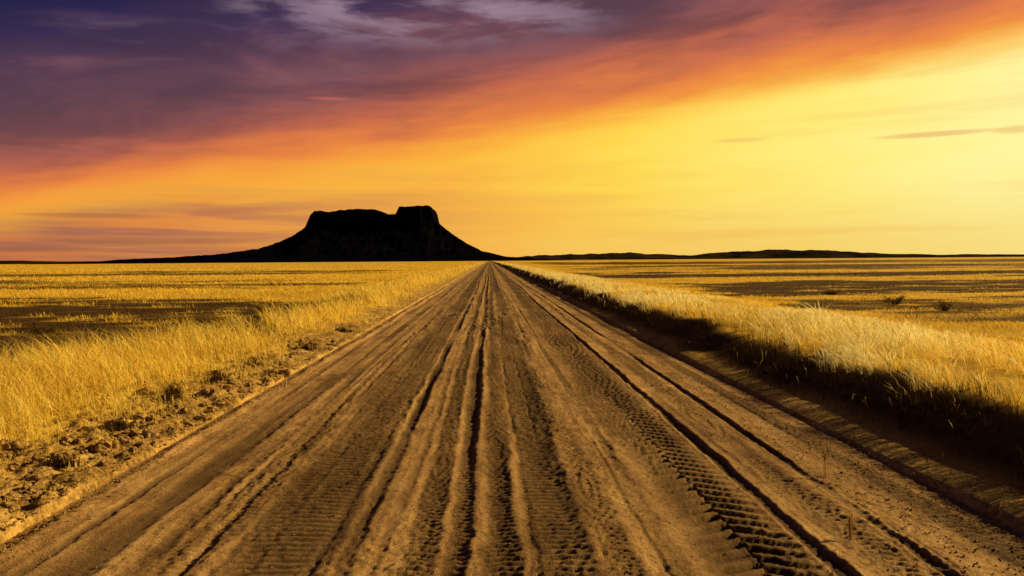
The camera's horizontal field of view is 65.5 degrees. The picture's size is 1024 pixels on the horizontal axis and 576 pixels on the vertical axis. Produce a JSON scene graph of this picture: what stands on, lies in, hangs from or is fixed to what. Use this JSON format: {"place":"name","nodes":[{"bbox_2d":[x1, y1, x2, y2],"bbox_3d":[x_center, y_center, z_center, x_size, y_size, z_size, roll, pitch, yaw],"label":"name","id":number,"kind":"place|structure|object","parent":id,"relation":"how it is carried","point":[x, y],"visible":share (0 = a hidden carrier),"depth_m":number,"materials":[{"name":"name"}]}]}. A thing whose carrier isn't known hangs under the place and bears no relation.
{"place":"outdoors","nodes":[
{"label":"outdoors","id":0,"kind":"place"},
{"bbox_2d":[0,261,93,263],"bbox_3d":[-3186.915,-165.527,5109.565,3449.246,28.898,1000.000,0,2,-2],"label":"hills","id":1,"kind":"structure","parent":0,"point":[22,262],"depth_m":4821.11,"materials":[{"name":"black stone"}]},
{"bbox_2d":[45,205,553,263],"bbox_3d":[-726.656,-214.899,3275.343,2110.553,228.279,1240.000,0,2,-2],"label":"butte","id":2,"kind":"object","parent":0,"point":[411,233],"visible":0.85,"depth_m":2977.08,"materials":[{"name":"black stone"}]},
{"bbox_2d":[0,262,1023,575],"bbox_3d":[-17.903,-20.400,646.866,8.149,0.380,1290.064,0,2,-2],"label":"dirt road","id":3,"kind":"structure","parent":0,"point":[526,360],"depth_m":7.24,"materials":[{"name":"brown soil"}]},
{"bbox_2d":[823,440,827,477],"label":"dry plant","id":4,"kind":"object","parent":3,"relation":"on","point":[824,466],"visible":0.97,"depth_m":7.34,"materials":[{"name":"brown plant"}]},
{"bbox_2d":[845,514,854,539],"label":"dry plant","id":5,"kind":"object","parent":3,"relation":"on","point":[850,522],"visible":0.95,"depth_m":5.68,"materials":[{"name":"brown plant"}]},
{"bbox_2d":[0,257,1023,575],"bbox_3d":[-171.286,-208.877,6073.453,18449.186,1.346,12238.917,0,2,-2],"label":"ground","id":6,"kind":"structure","parent":0,"point":[954,465],"depth_m":16.87,"materials":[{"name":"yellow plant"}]},
{"bbox_2d":[0,439,8,445],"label":"dirt clod","id":7,"kind":"object","parent":6,"relation":"on","point":[3,442],"visible":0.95,"depth_m":7.96,"materials":[{"name":"brown soil"}]},
{"bbox_2d":[0,487,10,493],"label":"dirt clod","id":8,"kind":"object","parent":6,"relation":"on","point":[6,490],"visible":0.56,"depth_m":6.72,"materials":[{"name":"brown soil"}]},
{"bbox_2d":[0,451,11,459],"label":"dirt clod","id":9,"kind":"object","parent":6,"relation":"on","point":[4,454],"visible":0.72,"depth_m":7.80,"materials":[{"name":"brown soil"}]},
{"bbox_2d":[1,443,11,448],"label":"dirt clod","id":10,"kind":"object","parent":6,"relation":"on","point":[8,446],"visible":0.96,"depth_m":7.93,"materials":[{"name":"brown soil"}]},
{"bbox_2d":[3,492,16,500],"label":"dirt clod","id":11,"kind":"object","parent":6,"relation":"on","point":[10,495],"visible":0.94,"depth_m":6.54,"materials":[{"name":"brown soil"}]},
{"bbox_2d":[3,504,20,510],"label":"dirt clod","id":12,"kind":"object","parent":6,"relation":"on","point":[13,507],"visible":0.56,"depth_m":6.29,"materials":[{"name":"brown soil"}]},
{"bbox_2d":[7,462,20,470],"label":"dirt clod","id":13,"kind":"object","parent":6,"relation":"on","point":[13,466],"visible":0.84,"depth_m":7.38,"materials":[{"name":"brown soil"}]},
{"bbox_2d":[10,493,21,500],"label":"dirt clod","id":14,"kind":"object","parent":6,"relation":"on","point":[18,495],"visible":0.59,"depth_m":6.58,"materials":[{"name":"brown soil"}]},
{"bbox_2d":[9,440,25,449],"bbox_3d":[-4.984,1.577,8.024,0.147,0.105,0.155,-3,19,-38],"label":"dirt clod","id":15,"kind":"object","parent":6,"relation":"on","point":[15,444],"visible":1,"depth_m":7.98,"materials":[{"name":"brown soil"}]},
{"bbox_2d":[23,482,31,487],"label":"dirt clod","id":16,"kind":"object","parent":6,"relation":"on","point":[27,485],"visible":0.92,"depth_m":6.93,"materials":[{"name":"brown soil"}]},
{"bbox_2d":[26,487,39,494],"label":"dirt clod","id":17,"kind":"object","parent":6,"relation":"on","point":[32,490],"visible":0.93,"depth_m":6.79,"materials":[{"name":"brown soil"}]},
{"bbox_2d":[31,455,41,460],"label":"dirt clod","id":18,"kind":"object","parent":6,"relation":"on","point":[33,457],"visible":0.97,"depth_m":7.52,"materials":[{"name":"brown soil"}]},
{"bbox_2d":[32,473,41,478],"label":"dirt clod","id":19,"kind":"object","parent":6,"relation":"on","point":[37,476],"visible":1,"depth_m":7.17,"materials":[{"name":"brown soil"}]},
{"bbox_2d":[33,495,50,505],"bbox_3d":[-3.803,1.723,6.452,0.139,0.091,0.113,-18,8,-38],"label":"dirt clod","id":20,"kind":"object","parent":6,"relation":"on","point":[41,500],"visible":0.98,"depth_m":6.42,"materials":[{"name":"brown soil"}]},
{"bbox_2d":[32,476,52,485],"bbox_3d":[-4.173,1.760,7.154,0.301,0.137,0.229,-2,2,-30],"label":"dirt clod","id":21,"kind":"object","parent":6,"relation":"on","point":[47,480],"visible":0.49,"depth_m":7.09,"materials":[{"name":"brown soil"}]},
{"bbox_2d":[25,322,63,333],"bbox_3d":[-13.918,1.227,23.700,1.006,0.440,0.660,0,2,-2],"label":"shrub","id":22,"kind":"object","parent":6,"relation":"on","point":[37,329],"visible":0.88,"depth_m":23.61,"materials":[{"name":"brown plant"}]},
{"bbox_2d":[43,483,63,490],"bbox_3d":[-3.966,1.756,6.911,0.166,0.112,0.156,3,-6,39],"label":"dirt clod","id":23,"kind":"object","parent":6,"relation":"on","point":[56,486],"visible":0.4,"depth_m":6.90,"materials":[{"name":"brown soil"}]},
{"bbox_2d":[38,450,80,468],"bbox_3d":[-4.302,1.611,7.527,0.447,0.168,0.293,-1,2,-15],"label":"dry tussock","id":24,"kind":"object","parent":6,"relation":"on","point":[62,464],"visible":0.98,"depth_m":7.51,"materials":[{"name":"brown plant"}]},
{"bbox_2d":[58,487,68,496],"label":"dirt clod","id":25,"kind":"object","parent":6,"relation":"on","point":[63,490],"visible":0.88,"depth_m":6.72,"materials":[{"name":"brown soil"}]},
{"bbox_2d":[55,452,72,460],"bbox_3d":[-4.439,1.688,7.857,0.168,0.134,0.158,0,2,3],"label":"dirt clod","id":26,"kind":"object","parent":6,"relation":"on","point":[62,454],"visible":0.28,"depth_m":7.85,"materials":[{"name":"brown soil"}]},
{"bbox_2d":[61,435,75,442],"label":"dirt clod","id":27,"kind":"object","parent":6,"relation":"on","point":[68,439],"visible":0.95,"depth_m":8.38,"materials":[{"name":"brown soil"}]},
{"bbox_2d":[73,438,84,443],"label":"dirt clod","id":28,"kind":"object","parent":6,"relation":"on","point":[78,440],"visible":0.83,"depth_m":8.40,"materials":[{"name":"brown soil"}]},
{"bbox_2d":[74,445,89,450],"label":"dirt clod","id":29,"kind":"object","parent":6,"relation":"on","point":[82,447],"visible":0.7,"depth_m":8.24,"materials":[{"name":"brown soil"}]},
{"bbox_2d":[79,449,87,453],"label":"dirt clod","id":30,"kind":"object","parent":6,"relation":"on","point":[84,451],"visible":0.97,"depth_m":8.00,"materials":[{"name":"brown soil"}]},
{"bbox_2d":[82,426,95,430],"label":"dirt clod","id":31,"kind":"object","parent":6,"relation":"on","point":[87,428],"visible":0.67,"depth_m":9.08,"materials":[{"name":"brown soil"}]},
{"bbox_2d":[90,445,98,452],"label":"dirt clod","id":32,"kind":"object","parent":6,"relation":"on","point":[92,447],"visible":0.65,"depth_m":8.24,"materials":[{"name":"brown soil"}]},
{"bbox_2d":[91,454,103,459],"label":"dirt clod","id":33,"kind":"object","parent":6,"relation":"on","point":[97,456],"visible":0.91,"depth_m":7.96,"materials":[{"name":"brown soil"}]},
{"bbox_2d":[93,417,102,422],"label":"dirt clod","id":34,"kind":"object","parent":6,"relation":"on","point":[100,419],"visible":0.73,"depth_m":9.50,"materials":[{"name":"brown soil"}]},
{"bbox_2d":[95,439,112,451],"bbox_3d":[-4.273,1.655,8.334,0.177,0.138,0.245,-2,2,-33],"label":"dirt clod","id":35,"kind":"object","parent":6,"relation":"on","point":[105,444],"visible":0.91,"depth_m":8.25,"materials":[{"name":"brown soil"}]},
{"bbox_2d":[96,460,111,466],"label":"dirt clod","id":36,"kind":"object","parent":6,"relation":"on","point":[102,463],"visible":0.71,"depth_m":7.74,"materials":[{"name":"brown soil"}]},
{"bbox_2d":[102,419,116,426],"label":"dirt clod","id":37,"kind":"object","parent":6,"relation":"on","point":[108,422],"visible":0.28,"depth_m":9.29,"materials":[{"name":"brown soil"}]},
{"bbox_2d":[112,442,122,448],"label":"dirt clod","id":38,"kind":"object","parent":6,"relation":"on","point":[116,445],"visible":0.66,"depth_m":8.40,"materials":[{"name":"brown soil"}]},
{"bbox_2d":[104,415,134,431],"bbox_3d":[-4.553,1.553,9.181,0.311,0.169,0.388,1,3,40],"label":"dry tussock","id":39,"kind":"object","parent":6,"relation":"on","point":[120,426],"visible":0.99,"depth_m":9.17,"materials":[{"name":"brown plant"}]},
{"bbox_2d":[116,435,131,442],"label":"dirt clod","id":40,"kind":"object","parent":6,"relation":"on","point":[123,438],"visible":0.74,"depth_m":8.63,"materials":[{"name":"brown soil"}]},
{"bbox_2d":[129,447,139,452],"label":"dirt clod","id":41,"kind":"object","parent":6,"relation":"on","point":[134,449],"visible":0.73,"depth_m":8.22,"materials":[{"name":"brown soil"}]},
{"bbox_2d":[124,427,145,436],"bbox_3d":[-4.282,1.646,9.049,0.209,0.124,0.199,0,2,-2],"label":"dirt clod","id":42,"kind":"object","parent":6,"relation":"on","point":[133,431],"visible":0.72,"depth_m":8.99,"materials":[{"name":"brown soil"}]},
{"bbox_2d":[129,413,146,419],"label":"dirt clod","id":43,"kind":"object","parent":6,"relation":"on","point":[139,416],"visible":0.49,"depth_m":9.83,"materials":[{"name":"brown soil"}]},
{"bbox_2d":[131,419,146,422],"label":"dirt clod","id":44,"kind":"object","parent":6,"relation":"on","point":[143,420],"visible":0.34,"depth_m":9.66,"materials":[{"name":"brown soil"}]},
{"bbox_2d":[134,397,146,401],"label":"dirt clod","id":45,"kind":"object","parent":6,"relation":"on","point":[136,400],"visible":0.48,"depth_m":10.73,"materials":[{"name":"brown soil"}]},
{"bbox_2d":[136,422,148,426],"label":"dirt clod","id":46,"kind":"object","parent":6,"relation":"on","point":[142,424],"visible":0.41,"depth_m":9.54,"materials":[{"name":"brown soil"}]},
{"bbox_2d":[138,387,152,393],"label":"dirt clod","id":47,"kind":"object","parent":6,"relation":"on","point":[147,389],"visible":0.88,"depth_m":11.31,"materials":[{"name":"brown soil"}]},
{"bbox_2d":[139,429,158,438],"bbox_3d":[-4.075,1.666,8.938,0.235,0.146,0.178,12,-2,-1],"label":"dirt clod","id":48,"kind":"object","parent":6,"relation":"on","point":[147,434],"visible":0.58,"depth_m":8.90,"materials":[{"name":"brown soil"}]},
{"bbox_2d":[147,420,157,425],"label":"dirt clod","id":49,"kind":"object","parent":6,"relation":"on","point":[152,422],"visible":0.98,"depth_m":9.43,"materials":[{"name":"brown soil"}]},
{"bbox_2d":[144,414,162,421],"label":"dirt clod","id":50,"kind":"object","parent":6,"relation":"on","point":[150,417],"visible":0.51,"depth_m":9.74,"materials":[{"name":"brown soil"}]},
{"bbox_2d":[152,318,182,328],"bbox_3d":[-11.075,1.161,25.581,1.082,0.432,0.691,0,2,-2],"label":"shrub","id":51,"kind":"object","parent":6,"relation":"on","point":[166,324],"visible":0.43,"depth_m":25.55,"materials":[{"name":"brown plant"}]},
{"bbox_2d":[163,414,174,418],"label":"dirt clod","id":52,"kind":"object","parent":6,"relation":"on","point":[169,416],"visible":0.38,"depth_m":9.87,"materials":[{"name":"brown soil"}]},
{"bbox_2d":[155,380,188,399],"bbox_3d":[-4.726,1.387,11.077,0.558,0.272,0.610,0,2,-2],"label":"dry tussock","id":53,"kind":"object","parent":6,"relation":"on","point":[172,391],"visible":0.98,"depth_m":11.03,"materials":[{"name":"brown plant"}]},
{"bbox_2d":[165,404,183,411],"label":"dirt clod","id":54,"kind":"object","parent":6,"relation":"on","point":[177,407],"visible":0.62,"depth_m":10.39,"materials":[{"name":"brown soil"}]},
{"bbox_2d":[177,407,190,414],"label":"dirt clod","id":55,"kind":"object","parent":6,"relation":"on","point":[184,410],"visible":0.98,"depth_m":10.16,"materials":[{"name":"brown soil"}]},
{"bbox_2d":[181,419,197,425],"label":"dirt clod","id":56,"kind":"object","parent":6,"relation":"on","point":[190,422],"visible":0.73,"depth_m":9.76,"materials":[{"name":"brown soil"}]},
{"bbox_2d":[194,415,207,421],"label":"dirt clod","id":57,"kind":"object","parent":6,"relation":"on","point":[203,417],"visible":0.91,"depth_m":10.05,"materials":[{"name":"brown soil"}]},
{"bbox_2d":[199,401,210,406],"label":"dirt clod","id":58,"kind":"object","parent":6,"relation":"on","point":[205,403],"visible":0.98,"depth_m":10.86,"materials":[{"name":"brown soil"}]},
{"bbox_2d":[201,387,216,394],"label":"dirt clod","id":59,"kind":"object","parent":6,"relation":"on","point":[207,390],"visible":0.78,"depth_m":11.62,"materials":[{"name":"brown soil"}]},
{"bbox_2d":[196,368,228,383],"bbox_3d":[-4.694,1.366,12.517,0.514,0.264,0.718,0,2,-2],"label":"dry tussock","id":60,"kind":"object","parent":6,"relation":"on","point":[217,377],"visible":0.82,"depth_m":12.58,"materials":[{"name":"brown plant"}]},
{"bbox_2d":[212,400,225,405],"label":"dirt clod","id":61,"kind":"object","parent":6,"relation":"on","point":[217,403],"visible":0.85,"depth_m":10.98,"materials":[{"name":"brown soil"}]},
{"bbox_2d":[214,370,225,376],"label":"dirt clod","id":62,"kind":"object","parent":6,"relation":"on","point":[222,371],"visible":0.4,"depth_m":13.15,"materials":[{"name":"brown soil"}]},
{"bbox_2d":[222,396,232,401],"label":"dirt clod","id":63,"kind":"object","parent":6,"relation":"on","point":[228,399],"visible":0.81,"depth_m":11.30,"materials":[{"name":"brown soil"}]},
{"bbox_2d":[222,384,239,389],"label":"dirt clod","id":64,"kind":"object","parent":6,"relation":"on","point":[228,386],"visible":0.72,"depth_m":12.13,"materials":[{"name":"brown soil"}]},
{"bbox_2d":[226,379,239,383],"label":"dirt clod","id":65,"kind":"object","parent":6,"relation":"on","point":[232,381],"visible":0.69,"depth_m":12.38,"materials":[{"name":"brown soil"}]},
{"bbox_2d":[231,383,243,387],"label":"dirt clod","id":66,"kind":"object","parent":6,"relation":"on","point":[238,385],"visible":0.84,"depth_m":12.29,"materials":[{"name":"brown soil"}]},
{"bbox_2d":[0,261,485,510],"bbox_3d":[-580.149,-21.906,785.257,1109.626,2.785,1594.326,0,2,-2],"label":"grass","id":67,"kind":"structure","parent":6,"relation":"on","point":[88,364],"depth_m":15.73,"materials":[{"name":"yellow plant"}]},
{"bbox_2d":[243,355,263,366],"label":"dry tussock","id":68,"kind":"object","parent":6,"relation":"on","point":[253,361],"visible":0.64,"depth_m":14.35,"materials":[{"name":"brown plant"}]},
{"bbox_2d":[245,299,269,313],"bbox_3d":[-10.206,0.787,32.249,0.867,0.696,0.846,1,2,37],"label":"shrub","id":69,"kind":"object","parent":6,"relation":"on","point":[260,309],"visible":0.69,"depth_m":32.28,"materials":[{"name":"brown plant"}]},
{"bbox_2d":[264,368,277,373],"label":"dirt clod","id":70,"kind":"object","parent":6,"relation":"on","point":[272,370],"visible":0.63,"depth_m":14.04,"materials":[{"name":"brown soil"}]},
{"bbox_2d":[270,374,282,381],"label":"dirt clod","id":71,"kind":"object","parent":6,"relation":"on","point":[274,377],"visible":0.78,"depth_m":13.38,"materials":[{"name":"brown soil"}]},
{"bbox_2d":[277,369,290,376],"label":"dirt clod","id":72,"kind":"object","parent":6,"relation":"on","point":[286,373],"visible":0.88,"depth_m":13.95,"materials":[{"name":"brown soil"}]},
{"bbox_2d":[297,338,307,342],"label":"dirt clod","id":73,"kind":"object","parent":6,"relation":"on","point":[301,340],"visible":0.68,"depth_m":18.81,"materials":[{"name":"brown soil"}]},
{"bbox_2d":[299,339,320,349],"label":"dry tussock","id":74,"kind":"object","parent":6,"relation":"on","point":[306,347],"visible":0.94,"depth_m":17.55,"materials":[{"name":"brown plant"}]},
{"bbox_2d":[333,326,353,331],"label":"dry tussock","id":75,"kind":"object","parent":6,"relation":"on","point":[341,329],"visible":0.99,"depth_m":22.27,"materials":[{"name":"brown plant"}]},
{"bbox_2d":[0,259,1023,367],"bbox_3d":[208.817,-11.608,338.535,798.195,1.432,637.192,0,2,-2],"label":"scrub","id":76,"kind":"object","parent":6,"relation":"on","point":[254,323],"visible":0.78,"depth_m":39.87,"materials":[{"name":"yellow plant"}]},
{"bbox_2d":[496,258,1023,490],"bbox_3d":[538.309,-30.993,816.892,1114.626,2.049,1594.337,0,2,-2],"label":"grass","id":77,"kind":"structure","parent":6,"relation":"on","point":[913,338],"depth_m":15.18,"materials":[{"name":"yellow plant"}]},
{"bbox_2d":[821,287,841,294],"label":"shrub","id":78,"kind":"object","parent":6,"relation":"on","point":[831,292],"visible":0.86,"depth_m":42.80,"materials":[{"name":"brown plant"}]},
{"bbox_2d":[881,294,908,304],"bbox_3d":[16.363,0.497,34.188,0.774,0.614,1.057,-1,2,-22],"label":"shrub","id":79,"kind":"object","parent":6,"relation":"on","point":[897,300],"visible":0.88,"depth_m":34.15,"materials":[{"name":"brown plant"}]},
{"bbox_2d":[932,300,954,310],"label":"shrub","id":80,"kind":"object","parent":6,"relation":"on","point":[943,306],"visible":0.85,"depth_m":29.36,"materials":[{"name":"brown plant"}]},
{"bbox_2d":[0,0,1023,260],"label":"sky","id":81,"kind":"structure","parent":0,"point":[130,129],"materials":[{"name":"orange"}]},
{"bbox_2d":[521,252,685,259],"bbox_3d":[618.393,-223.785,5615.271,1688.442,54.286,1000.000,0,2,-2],"label":"hills","id":82,"kind":"structure","parent":0,"point":[621,256],"depth_m":5277.89,"materials":[{"name":"black stone"}]},
{"bbox_2d":[646,249,1023,259],"bbox_3d":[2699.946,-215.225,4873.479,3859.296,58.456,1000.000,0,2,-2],"label":"hills","id":83,"kind":"structure","parent":0,"point":[775,254],"depth_m":4497.74,"materials":[{"name":"black stone"}]}
]}

